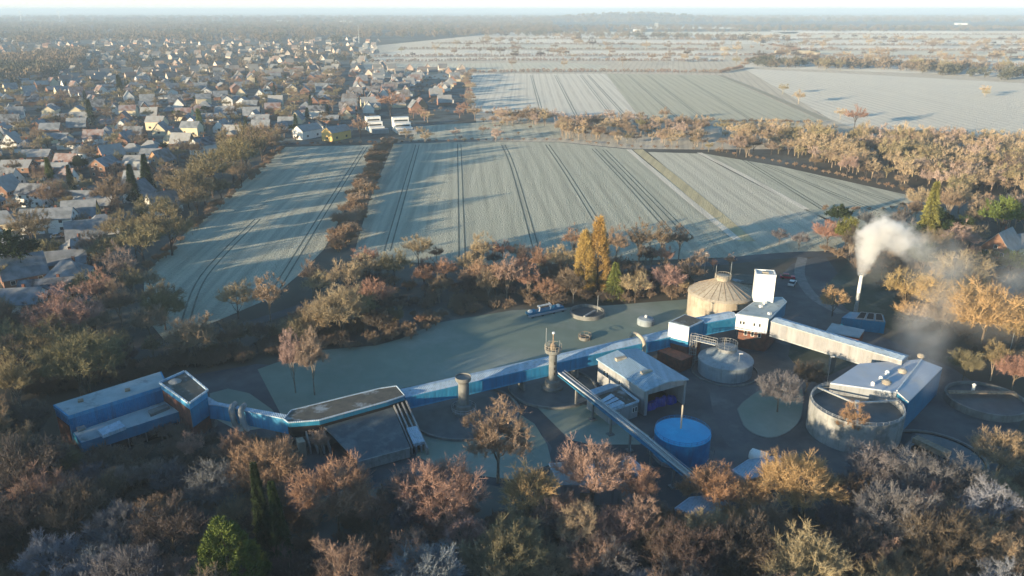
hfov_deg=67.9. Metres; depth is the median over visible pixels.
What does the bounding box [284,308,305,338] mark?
birch tree
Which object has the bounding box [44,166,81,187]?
house
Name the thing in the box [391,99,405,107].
house
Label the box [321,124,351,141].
house
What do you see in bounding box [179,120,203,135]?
house
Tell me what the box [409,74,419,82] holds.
house
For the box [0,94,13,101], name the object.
house
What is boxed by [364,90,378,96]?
house
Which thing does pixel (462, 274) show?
birch tree
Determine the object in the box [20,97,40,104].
house
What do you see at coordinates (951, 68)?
woodland
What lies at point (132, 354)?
birch tree
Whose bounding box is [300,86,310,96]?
house
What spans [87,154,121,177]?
house
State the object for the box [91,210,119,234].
house
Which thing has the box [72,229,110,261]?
broad tree
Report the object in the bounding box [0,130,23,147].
house
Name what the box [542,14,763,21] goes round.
hill
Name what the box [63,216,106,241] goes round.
house
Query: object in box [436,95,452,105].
house
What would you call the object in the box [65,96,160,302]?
road
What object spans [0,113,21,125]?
house
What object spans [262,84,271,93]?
house
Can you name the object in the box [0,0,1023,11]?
sky
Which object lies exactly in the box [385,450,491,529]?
broad tree
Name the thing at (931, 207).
spruce tree
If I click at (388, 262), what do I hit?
broad tree
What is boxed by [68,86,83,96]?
house
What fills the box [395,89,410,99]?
house
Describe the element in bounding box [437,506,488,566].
birch tree
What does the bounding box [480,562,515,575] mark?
birch tree
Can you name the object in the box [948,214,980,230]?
pine tree
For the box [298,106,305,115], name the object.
house
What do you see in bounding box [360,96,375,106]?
house
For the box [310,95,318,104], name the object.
house
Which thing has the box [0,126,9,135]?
house
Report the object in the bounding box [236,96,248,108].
house
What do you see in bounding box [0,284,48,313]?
house
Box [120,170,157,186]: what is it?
house
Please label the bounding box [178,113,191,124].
house
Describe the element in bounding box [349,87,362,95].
house
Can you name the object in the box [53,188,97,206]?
house
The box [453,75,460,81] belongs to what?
house
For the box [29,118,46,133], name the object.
house
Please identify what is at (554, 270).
broad tree
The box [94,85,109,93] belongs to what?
house
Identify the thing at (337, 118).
house
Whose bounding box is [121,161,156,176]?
house
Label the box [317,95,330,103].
house
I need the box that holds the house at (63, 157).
[52,152,84,169]
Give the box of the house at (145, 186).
[122,177,156,202]
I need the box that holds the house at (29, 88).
[20,85,37,93]
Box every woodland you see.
[0,14,1023,22]
[0,19,553,44]
[0,32,1023,271]
[0,42,374,72]
[0,45,89,85]
[439,23,1023,32]
[519,11,754,20]
[524,29,788,40]
[747,54,1023,79]
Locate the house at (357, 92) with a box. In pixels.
[346,89,361,98]
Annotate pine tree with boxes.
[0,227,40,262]
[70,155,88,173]
[158,142,168,147]
[200,105,209,111]
[824,203,854,221]
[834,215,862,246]
[860,224,885,247]
[869,216,887,226]
[892,223,922,239]
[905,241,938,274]
[928,206,954,227]
[931,219,958,248]
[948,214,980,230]
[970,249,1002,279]
[976,195,1023,232]
[998,248,1023,276]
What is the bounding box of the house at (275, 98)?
[267,95,283,105]
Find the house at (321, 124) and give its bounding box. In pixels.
[313,119,326,128]
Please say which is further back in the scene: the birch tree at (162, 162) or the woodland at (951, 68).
the woodland at (951, 68)
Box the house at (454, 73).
[449,72,460,77]
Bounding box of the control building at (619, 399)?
[587,383,638,424]
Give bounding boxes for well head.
[578,331,590,341]
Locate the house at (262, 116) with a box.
[250,114,271,122]
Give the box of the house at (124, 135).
[116,129,137,146]
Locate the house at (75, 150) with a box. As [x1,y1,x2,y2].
[71,142,95,158]
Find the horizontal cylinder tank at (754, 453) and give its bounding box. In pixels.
[748,448,768,458]
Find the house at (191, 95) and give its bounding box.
[183,93,195,100]
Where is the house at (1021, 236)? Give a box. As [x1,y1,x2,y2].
[1018,233,1023,253]
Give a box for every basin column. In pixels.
[452,373,475,417]
[542,328,562,392]
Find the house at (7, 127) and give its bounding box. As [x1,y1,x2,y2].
[0,121,12,129]
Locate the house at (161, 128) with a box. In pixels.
[152,120,174,135]
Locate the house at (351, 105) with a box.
[339,101,355,111]
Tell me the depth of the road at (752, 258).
245.67 m
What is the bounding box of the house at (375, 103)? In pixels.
[364,99,380,109]
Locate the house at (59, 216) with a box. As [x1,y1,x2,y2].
[17,205,78,234]
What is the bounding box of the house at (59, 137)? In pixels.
[42,131,73,143]
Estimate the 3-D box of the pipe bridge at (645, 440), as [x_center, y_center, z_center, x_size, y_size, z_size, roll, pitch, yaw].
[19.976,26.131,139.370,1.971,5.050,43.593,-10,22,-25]
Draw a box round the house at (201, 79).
[197,76,209,82]
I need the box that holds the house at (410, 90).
[402,85,414,93]
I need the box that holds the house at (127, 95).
[123,90,134,100]
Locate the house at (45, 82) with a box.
[33,80,49,90]
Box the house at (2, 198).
[0,195,6,210]
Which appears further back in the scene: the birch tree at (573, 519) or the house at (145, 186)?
the house at (145, 186)
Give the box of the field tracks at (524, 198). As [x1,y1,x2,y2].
[384,144,690,259]
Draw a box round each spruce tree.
[44,157,54,180]
[65,164,77,189]
[82,90,86,104]
[85,99,98,125]
[115,74,124,97]
[125,163,140,204]
[138,194,148,217]
[139,153,156,188]
[195,108,205,130]
[248,460,274,574]
[267,480,294,575]
[293,114,297,124]
[304,107,310,119]
[604,261,624,301]
[913,181,941,249]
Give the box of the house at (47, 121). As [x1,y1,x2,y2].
[29,118,52,129]
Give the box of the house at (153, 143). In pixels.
[141,138,161,147]
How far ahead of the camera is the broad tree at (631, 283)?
204.15 m
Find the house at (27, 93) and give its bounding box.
[22,90,33,97]
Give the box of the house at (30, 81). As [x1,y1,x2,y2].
[21,80,34,85]
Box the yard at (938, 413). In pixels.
[192,257,1020,511]
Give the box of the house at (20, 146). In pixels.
[14,137,39,152]
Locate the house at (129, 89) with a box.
[119,87,132,96]
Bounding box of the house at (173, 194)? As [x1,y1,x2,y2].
[145,188,183,215]
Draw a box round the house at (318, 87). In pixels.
[315,83,327,91]
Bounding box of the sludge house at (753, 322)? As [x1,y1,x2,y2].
[735,297,786,351]
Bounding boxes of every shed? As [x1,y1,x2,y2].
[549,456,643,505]
[674,494,726,532]
[732,455,786,496]
[826,323,864,340]
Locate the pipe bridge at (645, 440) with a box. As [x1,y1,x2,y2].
[557,370,698,489]
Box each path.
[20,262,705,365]
[626,149,741,239]
[718,75,829,119]
[794,257,845,313]
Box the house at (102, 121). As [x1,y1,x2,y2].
[99,118,117,128]
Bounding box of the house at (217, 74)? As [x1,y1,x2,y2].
[213,72,224,79]
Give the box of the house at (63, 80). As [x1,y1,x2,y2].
[60,79,73,85]
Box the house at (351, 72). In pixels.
[348,69,358,76]
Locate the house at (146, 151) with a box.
[138,147,160,154]
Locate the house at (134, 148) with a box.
[124,141,143,154]
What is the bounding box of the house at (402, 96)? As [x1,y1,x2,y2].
[390,94,405,102]
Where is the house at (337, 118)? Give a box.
[319,115,340,123]
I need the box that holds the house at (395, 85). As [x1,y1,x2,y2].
[384,82,397,90]
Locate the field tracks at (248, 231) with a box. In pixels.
[180,147,366,321]
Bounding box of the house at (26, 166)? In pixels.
[0,158,37,172]
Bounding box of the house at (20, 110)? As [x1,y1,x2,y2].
[4,106,25,117]
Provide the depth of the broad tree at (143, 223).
254.14 m
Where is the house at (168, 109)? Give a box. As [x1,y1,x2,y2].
[163,105,174,114]
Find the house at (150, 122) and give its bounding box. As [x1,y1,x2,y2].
[144,114,167,129]
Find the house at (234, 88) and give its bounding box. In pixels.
[229,83,239,93]
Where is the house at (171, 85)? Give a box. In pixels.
[165,83,180,91]
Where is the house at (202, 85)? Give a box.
[193,82,206,89]
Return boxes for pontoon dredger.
[525,302,566,317]
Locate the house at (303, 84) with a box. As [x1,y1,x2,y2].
[302,83,314,88]
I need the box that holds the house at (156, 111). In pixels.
[139,107,159,119]
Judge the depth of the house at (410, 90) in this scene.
714.47 m
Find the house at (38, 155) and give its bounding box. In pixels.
[19,147,55,161]
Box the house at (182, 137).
[168,131,193,145]
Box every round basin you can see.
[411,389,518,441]
[508,371,596,409]
[570,304,604,320]
[806,381,905,455]
[885,429,989,485]
[943,380,1023,422]
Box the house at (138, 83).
[129,82,145,87]
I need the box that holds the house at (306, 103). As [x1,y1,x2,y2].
[299,101,308,107]
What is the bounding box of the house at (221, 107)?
[214,106,235,110]
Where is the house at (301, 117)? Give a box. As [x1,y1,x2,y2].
[292,110,305,123]
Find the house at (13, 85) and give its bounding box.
[2,82,18,91]
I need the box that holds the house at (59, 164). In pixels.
[39,160,71,179]
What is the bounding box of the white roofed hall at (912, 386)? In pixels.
[829,353,941,428]
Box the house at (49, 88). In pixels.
[45,85,61,92]
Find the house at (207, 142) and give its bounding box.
[189,135,216,155]
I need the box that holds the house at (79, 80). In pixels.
[71,77,85,85]
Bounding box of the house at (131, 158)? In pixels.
[121,153,151,164]
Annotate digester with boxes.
[686,264,754,316]
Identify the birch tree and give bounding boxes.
[0,302,15,321]
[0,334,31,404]
[0,345,41,409]
[0,393,14,430]
[0,399,12,426]
[2,156,22,168]
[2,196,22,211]
[18,278,109,333]
[45,292,75,335]
[71,264,120,301]
[92,466,128,501]
[95,239,138,290]
[96,275,140,331]
[107,195,125,218]
[113,151,122,159]
[115,262,143,293]
[115,338,139,366]
[126,492,176,546]
[140,334,163,357]
[150,96,159,106]
[157,157,164,169]
[175,431,204,456]
[179,561,228,575]
[186,86,195,93]
[212,320,239,348]
[250,270,288,321]
[253,448,279,469]
[278,327,304,392]
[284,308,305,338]
[291,324,330,394]
[298,254,323,294]
[308,427,329,456]
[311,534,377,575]
[327,282,349,298]
[341,277,360,300]
[342,296,360,324]
[349,291,380,331]
[382,468,414,520]
[384,526,428,573]
[388,494,430,535]
[417,256,436,283]
[427,272,451,302]
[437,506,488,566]
[454,499,479,531]
[456,267,470,286]
[461,394,536,483]
[470,231,495,267]
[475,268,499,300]
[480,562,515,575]
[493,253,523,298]
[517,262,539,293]
[527,241,551,278]
[555,500,599,558]
[557,263,572,276]
[560,223,579,252]
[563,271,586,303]
[576,118,591,138]
[578,111,591,123]
[605,222,635,258]
[614,127,623,137]
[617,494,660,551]
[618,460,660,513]
[620,254,635,270]
[627,217,655,261]
[628,258,646,274]
[635,113,646,135]
[635,242,655,268]
[645,565,666,575]
[646,245,656,268]
[649,220,678,261]
[652,238,674,265]
[670,223,693,258]
[673,474,696,498]
[679,277,689,289]
[689,132,700,148]
[691,249,709,275]
[693,132,701,146]
[708,259,718,269]
[724,252,736,269]
[733,127,750,153]
[739,142,751,156]
[743,131,758,154]
[767,130,780,149]
[833,400,874,430]
[841,224,864,259]
[843,518,883,565]
[869,532,903,568]
[895,204,915,218]
[906,200,919,217]
[909,199,924,223]
[930,479,968,514]
[931,552,973,575]
[940,185,965,213]
[940,217,982,258]
[954,473,1023,525]
[959,555,1022,575]
[962,195,991,224]
[969,194,997,223]
[970,250,994,283]
[973,510,1023,561]
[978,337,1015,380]
[985,151,1000,166]
[999,151,1022,167]
[1009,558,1023,575]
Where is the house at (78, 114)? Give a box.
[69,112,90,122]
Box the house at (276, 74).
[270,73,281,79]
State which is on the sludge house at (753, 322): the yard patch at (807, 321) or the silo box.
the silo box
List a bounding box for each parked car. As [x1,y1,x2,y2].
[50,233,63,238]
[780,273,794,279]
[788,279,796,286]
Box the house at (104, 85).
[101,84,115,89]
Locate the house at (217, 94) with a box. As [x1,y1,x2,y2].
[212,90,227,100]
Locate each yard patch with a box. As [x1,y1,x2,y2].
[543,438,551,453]
[708,379,760,447]
[775,316,816,344]
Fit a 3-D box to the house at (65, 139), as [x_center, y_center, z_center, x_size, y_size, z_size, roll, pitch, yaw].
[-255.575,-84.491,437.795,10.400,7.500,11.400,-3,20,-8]
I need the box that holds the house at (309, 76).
[306,73,314,82]
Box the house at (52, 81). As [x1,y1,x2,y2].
[47,77,58,85]
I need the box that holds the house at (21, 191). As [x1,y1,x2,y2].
[13,181,55,207]
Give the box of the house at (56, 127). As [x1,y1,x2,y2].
[38,121,63,135]
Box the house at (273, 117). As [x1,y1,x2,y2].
[271,110,288,119]
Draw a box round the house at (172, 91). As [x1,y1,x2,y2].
[164,88,177,94]
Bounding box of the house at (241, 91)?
[236,87,246,96]
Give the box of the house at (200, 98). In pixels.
[195,94,211,103]
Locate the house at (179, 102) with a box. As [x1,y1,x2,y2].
[172,97,185,107]
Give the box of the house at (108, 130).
[103,124,117,135]
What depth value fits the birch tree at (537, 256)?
221.59 m
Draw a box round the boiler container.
[840,312,885,333]
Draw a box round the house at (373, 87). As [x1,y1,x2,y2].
[366,85,380,91]
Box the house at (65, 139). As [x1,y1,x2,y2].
[56,134,81,149]
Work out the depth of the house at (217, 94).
669.72 m
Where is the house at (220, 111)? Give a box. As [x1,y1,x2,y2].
[214,109,236,117]
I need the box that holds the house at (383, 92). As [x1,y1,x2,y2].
[379,88,388,97]
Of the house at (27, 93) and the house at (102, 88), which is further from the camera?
the house at (102, 88)
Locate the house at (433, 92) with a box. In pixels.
[428,88,442,97]
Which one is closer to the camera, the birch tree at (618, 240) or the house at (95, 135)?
the birch tree at (618, 240)
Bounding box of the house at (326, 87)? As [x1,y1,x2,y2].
[322,84,333,92]
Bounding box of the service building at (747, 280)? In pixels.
[729,274,753,289]
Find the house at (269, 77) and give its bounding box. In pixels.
[263,76,273,82]
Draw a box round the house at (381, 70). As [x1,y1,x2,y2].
[374,69,384,75]
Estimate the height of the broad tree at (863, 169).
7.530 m
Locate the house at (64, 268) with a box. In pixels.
[43,256,94,280]
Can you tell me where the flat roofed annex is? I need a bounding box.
[73,401,179,455]
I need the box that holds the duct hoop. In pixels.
[629,332,645,352]
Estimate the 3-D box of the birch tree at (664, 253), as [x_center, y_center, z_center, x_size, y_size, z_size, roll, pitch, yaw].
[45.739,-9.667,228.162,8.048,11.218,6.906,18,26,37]
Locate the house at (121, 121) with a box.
[114,117,135,129]
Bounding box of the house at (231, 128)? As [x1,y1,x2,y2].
[222,124,242,138]
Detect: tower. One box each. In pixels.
[158,370,211,436]
[657,314,703,371]
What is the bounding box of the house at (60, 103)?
[44,96,62,105]
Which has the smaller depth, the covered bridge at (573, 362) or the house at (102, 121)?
the covered bridge at (573, 362)
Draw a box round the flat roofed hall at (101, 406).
[53,372,164,448]
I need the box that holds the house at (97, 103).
[90,99,105,109]
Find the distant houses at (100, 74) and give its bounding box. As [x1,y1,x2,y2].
[0,37,464,82]
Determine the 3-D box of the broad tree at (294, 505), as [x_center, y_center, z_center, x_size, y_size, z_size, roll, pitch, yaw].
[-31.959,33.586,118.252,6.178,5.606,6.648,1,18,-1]
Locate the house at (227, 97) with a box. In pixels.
[221,94,232,105]
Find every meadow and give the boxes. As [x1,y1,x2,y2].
[352,31,1023,155]
[724,202,946,257]
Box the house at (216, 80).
[208,77,220,85]
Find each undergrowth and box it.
[0,67,448,301]
[0,418,1023,575]
[7,244,1023,396]
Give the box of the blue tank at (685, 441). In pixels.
[647,405,714,471]
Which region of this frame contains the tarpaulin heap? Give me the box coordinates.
[647,395,676,410]
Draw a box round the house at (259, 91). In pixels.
[254,88,264,98]
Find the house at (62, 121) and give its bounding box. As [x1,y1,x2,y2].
[41,113,66,122]
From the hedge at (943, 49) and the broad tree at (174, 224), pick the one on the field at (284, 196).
the broad tree at (174, 224)
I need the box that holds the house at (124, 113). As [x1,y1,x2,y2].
[117,110,132,122]
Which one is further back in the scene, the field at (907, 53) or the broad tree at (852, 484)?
the field at (907, 53)
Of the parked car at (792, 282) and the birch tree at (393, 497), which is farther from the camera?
the parked car at (792, 282)
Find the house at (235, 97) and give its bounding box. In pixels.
[221,95,239,102]
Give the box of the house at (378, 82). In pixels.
[371,80,382,85]
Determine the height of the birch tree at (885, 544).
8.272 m
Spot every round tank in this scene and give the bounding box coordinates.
[637,315,654,326]
[689,333,758,386]
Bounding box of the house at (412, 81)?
[402,77,414,85]
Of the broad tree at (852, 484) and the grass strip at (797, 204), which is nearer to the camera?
the broad tree at (852, 484)
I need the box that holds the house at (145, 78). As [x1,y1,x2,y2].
[134,75,148,83]
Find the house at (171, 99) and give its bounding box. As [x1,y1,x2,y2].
[167,94,183,104]
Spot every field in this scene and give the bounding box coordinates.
[144,145,373,338]
[354,142,745,264]
[360,62,607,72]
[363,56,723,61]
[380,50,748,55]
[413,122,559,140]
[424,44,720,49]
[461,39,781,43]
[468,74,638,120]
[529,35,805,38]
[559,32,796,34]
[607,74,818,121]
[626,26,740,28]
[649,152,833,244]
[706,154,918,227]
[744,63,1023,76]
[745,69,1023,134]
[771,30,974,33]
[773,51,1023,57]
[793,40,1023,44]
[800,46,1022,49]
[800,57,1023,64]
[811,35,1023,38]
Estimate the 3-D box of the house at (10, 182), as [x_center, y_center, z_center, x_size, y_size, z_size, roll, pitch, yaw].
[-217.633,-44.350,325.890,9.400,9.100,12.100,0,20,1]
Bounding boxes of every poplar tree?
[571,228,597,290]
[582,214,611,291]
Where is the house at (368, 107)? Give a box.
[362,101,374,112]
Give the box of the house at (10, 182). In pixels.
[0,173,20,197]
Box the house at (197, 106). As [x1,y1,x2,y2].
[193,105,205,113]
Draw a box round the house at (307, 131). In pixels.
[291,122,322,139]
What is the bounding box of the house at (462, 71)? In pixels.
[456,69,464,76]
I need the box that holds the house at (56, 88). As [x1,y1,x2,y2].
[53,86,68,94]
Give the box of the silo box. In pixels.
[752,269,776,302]
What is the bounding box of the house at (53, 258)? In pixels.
[44,246,90,269]
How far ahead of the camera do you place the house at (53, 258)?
232.08 m
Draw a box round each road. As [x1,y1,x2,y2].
[10,103,235,159]
[26,77,305,110]
[50,120,274,206]
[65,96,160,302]
[198,80,242,183]
[348,80,389,131]
[701,251,859,266]
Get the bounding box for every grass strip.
[632,149,754,240]
[698,153,808,208]
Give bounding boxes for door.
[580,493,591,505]
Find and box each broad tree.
[0,295,16,312]
[0,298,13,319]
[0,316,42,348]
[0,334,14,353]
[0,396,54,437]
[0,419,43,486]
[0,430,74,492]
[0,479,55,550]
[0,480,8,501]
[4,204,54,238]
[4,459,83,514]
[8,528,83,575]
[21,296,55,312]
[27,178,74,206]
[27,475,115,542]
[30,165,45,181]
[37,443,84,483]
[39,132,54,147]
[51,178,67,186]
[52,89,70,106]
[60,267,106,303]
[64,458,110,494]
[71,530,130,574]
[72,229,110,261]
[72,307,113,335]
[77,144,94,158]
[77,498,152,550]
[81,233,126,262]
[83,296,102,328]
[87,172,132,212]
[88,540,167,575]
[92,208,137,236]
[109,463,142,493]
[110,217,167,260]
[113,226,147,257]
[124,490,211,557]
[125,302,170,338]
[131,193,171,214]
[132,213,163,246]
[132,458,168,481]
[133,200,196,255]
[134,279,186,302]
[135,268,165,287]
[138,291,187,329]
[146,455,195,492]
[150,550,200,575]
[154,171,172,181]
[157,166,216,208]
[159,201,184,216]
[159,310,222,365]
[176,185,213,216]
[179,456,249,509]
[180,148,243,197]
[183,139,198,155]
[188,515,272,575]
[193,177,216,204]
[199,137,263,182]
[209,178,232,198]
[209,426,258,460]
[211,490,252,525]
[213,276,259,318]
[215,121,269,170]
[222,435,306,491]
[223,318,254,340]
[226,160,257,186]
[244,121,284,160]
[259,123,282,146]
[264,139,281,150]
[267,322,285,336]
[277,316,315,339]
[280,448,384,536]
[289,486,321,512]
[293,297,337,333]
[300,270,333,297]
[303,282,367,334]
[304,543,348,575]
[313,112,334,127]
[320,257,365,288]
[343,521,405,575]
[349,113,372,138]
[350,245,378,262]
[350,250,382,280]
[354,494,396,526]
[356,274,397,304]
[360,304,394,333]
[364,268,387,281]
[365,275,386,291]
[371,246,415,284]
[375,89,403,116]
[379,534,467,575]
[380,272,400,285]
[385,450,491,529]
[401,233,434,264]
[410,264,439,288]
[416,517,450,542]
[428,246,443,256]
[430,255,458,276]
[453,248,485,273]
[456,276,479,292]
[456,528,509,575]
[460,259,491,286]
[470,250,485,257]
[474,514,552,575]
[476,262,512,294]
[485,250,501,263]
[485,504,543,555]
[489,239,514,260]
[493,504,531,537]
[497,457,563,513]
[508,244,528,253]
[514,253,534,271]
[515,243,541,270]
[531,277,559,302]
[531,487,593,535]
[538,108,551,125]
[543,244,575,266]
[544,432,637,506]
[546,259,570,283]
[554,267,582,296]
[555,526,621,575]
[568,120,580,135]
[584,503,650,550]
[586,535,641,575]
[591,126,606,139]
[598,253,631,273]
[619,271,654,302]
[627,522,677,574]
[634,275,655,296]
[642,513,732,575]
[643,116,660,134]
[645,274,657,290]
[645,500,689,534]
[645,551,709,575]
[651,264,686,290]
[656,260,677,273]
[677,256,708,279]
[680,505,736,551]
[689,460,744,503]
[691,506,783,575]
[694,127,706,134]
[711,500,751,528]
[725,135,747,156]
[727,471,773,510]
[730,127,750,138]
[733,495,802,539]
[751,137,763,153]
[754,369,803,411]
[754,515,857,575]
[764,141,778,152]
[770,227,788,241]
[789,232,810,249]
[792,359,830,392]
[809,154,824,164]
[812,220,841,243]
[814,499,864,534]
[818,145,835,162]
[818,282,852,315]
[820,471,880,517]
[837,155,858,176]
[840,435,908,486]
[843,103,869,127]
[849,476,944,549]
[852,557,918,575]
[856,209,878,225]
[858,163,873,174]
[860,135,881,150]
[865,219,893,244]
[868,251,897,274]
[874,545,934,575]
[878,212,918,227]
[880,144,904,166]
[881,266,937,307]
[884,225,922,253]
[884,235,917,260]
[885,443,962,495]
[895,505,994,574]
[896,268,960,321]
[899,481,971,534]
[905,185,929,209]
[906,158,933,179]
[909,137,928,144]
[918,226,956,248]
[919,298,964,335]
[920,169,934,186]
[925,140,950,150]
[928,249,964,272]
[928,272,956,297]
[928,450,1002,505]
[930,246,996,281]
[934,495,1007,548]
[938,152,956,157]
[939,276,1023,353]
[939,279,981,322]
[944,181,980,213]
[945,275,987,296]
[946,178,966,189]
[947,347,986,380]
[948,161,963,170]
[953,520,1023,575]
[955,245,983,262]
[957,128,976,148]
[960,224,991,246]
[963,274,999,291]
[965,423,1023,476]
[967,459,1023,506]
[968,168,995,192]
[980,180,992,190]
[990,273,1023,299]
[990,299,1023,352]
[992,485,1023,520]
[993,354,1023,390]
[999,297,1023,336]
[1001,505,1023,552]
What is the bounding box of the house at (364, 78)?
[356,75,367,82]
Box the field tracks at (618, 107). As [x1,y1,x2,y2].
[530,75,749,118]
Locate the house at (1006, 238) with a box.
[980,226,1021,258]
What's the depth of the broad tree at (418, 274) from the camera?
214.32 m
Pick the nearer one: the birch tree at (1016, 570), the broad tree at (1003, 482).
the birch tree at (1016, 570)
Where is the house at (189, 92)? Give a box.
[182,90,200,93]
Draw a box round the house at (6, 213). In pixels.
[0,207,17,230]
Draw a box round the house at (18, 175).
[0,165,25,182]
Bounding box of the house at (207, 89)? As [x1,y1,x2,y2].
[201,87,211,93]
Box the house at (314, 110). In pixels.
[308,105,324,117]
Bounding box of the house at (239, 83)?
[234,81,248,89]
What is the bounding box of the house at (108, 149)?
[96,142,126,159]
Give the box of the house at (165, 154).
[147,147,176,167]
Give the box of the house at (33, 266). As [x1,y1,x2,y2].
[0,250,49,287]
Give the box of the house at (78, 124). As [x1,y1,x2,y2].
[65,116,89,131]
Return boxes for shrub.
[29,235,64,252]
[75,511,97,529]
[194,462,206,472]
[413,314,426,323]
[532,289,542,297]
[632,288,644,298]
[892,299,932,326]
[898,183,909,189]
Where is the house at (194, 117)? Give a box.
[186,114,205,127]
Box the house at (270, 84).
[268,81,276,91]
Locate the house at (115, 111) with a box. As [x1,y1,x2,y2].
[109,102,118,114]
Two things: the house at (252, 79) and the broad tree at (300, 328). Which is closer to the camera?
the broad tree at (300, 328)
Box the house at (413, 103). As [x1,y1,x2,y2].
[407,99,421,111]
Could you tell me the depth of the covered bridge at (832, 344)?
164.62 m
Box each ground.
[0,12,1023,575]
[0,64,465,319]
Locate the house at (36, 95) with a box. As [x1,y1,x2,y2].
[30,94,43,101]
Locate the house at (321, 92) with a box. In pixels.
[317,90,329,97]
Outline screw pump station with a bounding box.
[283,385,428,469]
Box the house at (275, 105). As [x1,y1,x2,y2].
[264,102,281,114]
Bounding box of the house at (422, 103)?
[416,97,427,108]
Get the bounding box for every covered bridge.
[401,330,670,408]
[695,311,736,334]
[769,317,908,373]
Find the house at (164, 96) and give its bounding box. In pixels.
[157,89,167,98]
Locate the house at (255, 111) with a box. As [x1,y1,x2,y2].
[247,109,260,122]
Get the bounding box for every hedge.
[127,145,284,275]
[285,137,925,191]
[317,291,677,348]
[325,136,398,251]
[351,57,722,61]
[354,64,742,72]
[375,52,754,56]
[400,46,720,49]
[431,42,722,44]
[467,110,818,122]
[479,37,798,39]
[744,43,800,60]
[766,47,1023,50]
[782,53,1023,58]
[783,42,1023,45]
[801,37,1023,39]
[804,59,1023,64]
[821,200,913,209]
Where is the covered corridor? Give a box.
[208,397,288,439]
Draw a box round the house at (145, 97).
[139,94,154,100]
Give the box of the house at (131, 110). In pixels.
[118,105,138,117]
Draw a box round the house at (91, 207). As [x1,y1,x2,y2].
[60,197,100,218]
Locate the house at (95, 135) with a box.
[81,128,108,143]
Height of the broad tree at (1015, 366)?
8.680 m
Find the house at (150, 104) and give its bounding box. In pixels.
[138,100,157,106]
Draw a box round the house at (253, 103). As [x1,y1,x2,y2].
[242,100,259,106]
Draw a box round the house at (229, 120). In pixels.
[212,114,231,122]
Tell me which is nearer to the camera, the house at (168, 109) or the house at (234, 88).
the house at (168, 109)
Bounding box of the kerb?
[737,381,803,437]
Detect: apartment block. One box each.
[365,116,388,133]
[392,116,416,134]
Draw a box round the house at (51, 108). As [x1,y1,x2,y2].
[41,104,58,113]
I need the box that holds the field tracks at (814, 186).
[743,160,898,210]
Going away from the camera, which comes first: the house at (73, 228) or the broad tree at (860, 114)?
the house at (73, 228)
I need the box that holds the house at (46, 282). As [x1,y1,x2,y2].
[16,274,81,301]
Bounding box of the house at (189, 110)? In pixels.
[174,107,193,120]
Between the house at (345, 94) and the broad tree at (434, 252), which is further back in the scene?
the house at (345, 94)
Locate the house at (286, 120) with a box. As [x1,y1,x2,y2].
[277,115,293,129]
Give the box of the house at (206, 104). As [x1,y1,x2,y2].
[199,101,213,109]
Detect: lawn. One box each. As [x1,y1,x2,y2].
[210,389,272,430]
[258,299,686,413]
[416,414,550,479]
[538,404,648,444]
[738,382,802,436]
[788,343,853,375]
[825,259,914,331]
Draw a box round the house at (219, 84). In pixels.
[215,82,228,88]
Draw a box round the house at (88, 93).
[78,90,94,99]
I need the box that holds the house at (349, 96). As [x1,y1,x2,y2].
[341,95,357,102]
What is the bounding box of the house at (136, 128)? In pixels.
[122,124,147,139]
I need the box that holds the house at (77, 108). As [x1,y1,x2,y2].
[69,105,84,111]
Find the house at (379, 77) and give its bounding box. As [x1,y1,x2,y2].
[372,75,383,80]
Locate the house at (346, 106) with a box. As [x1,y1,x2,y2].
[339,103,352,110]
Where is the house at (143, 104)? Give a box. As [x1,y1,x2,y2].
[138,101,149,113]
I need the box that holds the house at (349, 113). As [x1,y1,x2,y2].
[339,107,355,119]
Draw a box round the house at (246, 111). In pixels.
[242,106,260,118]
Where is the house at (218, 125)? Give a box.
[212,118,233,132]
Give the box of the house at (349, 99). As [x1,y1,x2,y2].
[341,98,356,108]
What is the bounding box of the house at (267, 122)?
[250,118,272,131]
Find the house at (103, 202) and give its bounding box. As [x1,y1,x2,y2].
[72,195,118,211]
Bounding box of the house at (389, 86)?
[380,84,394,92]
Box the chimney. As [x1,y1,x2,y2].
[853,275,862,311]
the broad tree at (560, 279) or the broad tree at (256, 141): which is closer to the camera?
the broad tree at (560, 279)
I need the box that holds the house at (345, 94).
[342,93,356,96]
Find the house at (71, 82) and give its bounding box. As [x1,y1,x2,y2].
[69,80,80,85]
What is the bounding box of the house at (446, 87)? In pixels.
[440,82,450,90]
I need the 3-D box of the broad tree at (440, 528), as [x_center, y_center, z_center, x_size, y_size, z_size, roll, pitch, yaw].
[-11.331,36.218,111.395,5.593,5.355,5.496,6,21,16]
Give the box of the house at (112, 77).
[104,75,115,83]
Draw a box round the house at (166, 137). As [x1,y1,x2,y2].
[162,126,182,143]
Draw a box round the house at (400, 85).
[397,81,409,89]
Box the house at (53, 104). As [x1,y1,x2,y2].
[45,103,60,110]
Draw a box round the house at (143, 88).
[136,86,149,92]
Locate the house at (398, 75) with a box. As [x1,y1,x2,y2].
[391,74,402,78]
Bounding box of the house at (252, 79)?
[247,73,254,82]
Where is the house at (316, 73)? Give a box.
[311,71,321,79]
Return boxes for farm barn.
[796,50,820,54]
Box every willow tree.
[0,313,91,356]
[0,315,15,330]
[4,305,43,328]
[23,326,132,395]
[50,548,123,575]
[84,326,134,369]
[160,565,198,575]
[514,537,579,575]
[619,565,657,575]
[753,446,850,516]
[794,519,897,575]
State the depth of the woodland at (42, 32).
2655.64 m
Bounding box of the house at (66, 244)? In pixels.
[57,233,101,258]
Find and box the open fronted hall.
[596,348,688,415]
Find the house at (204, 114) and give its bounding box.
[201,113,218,121]

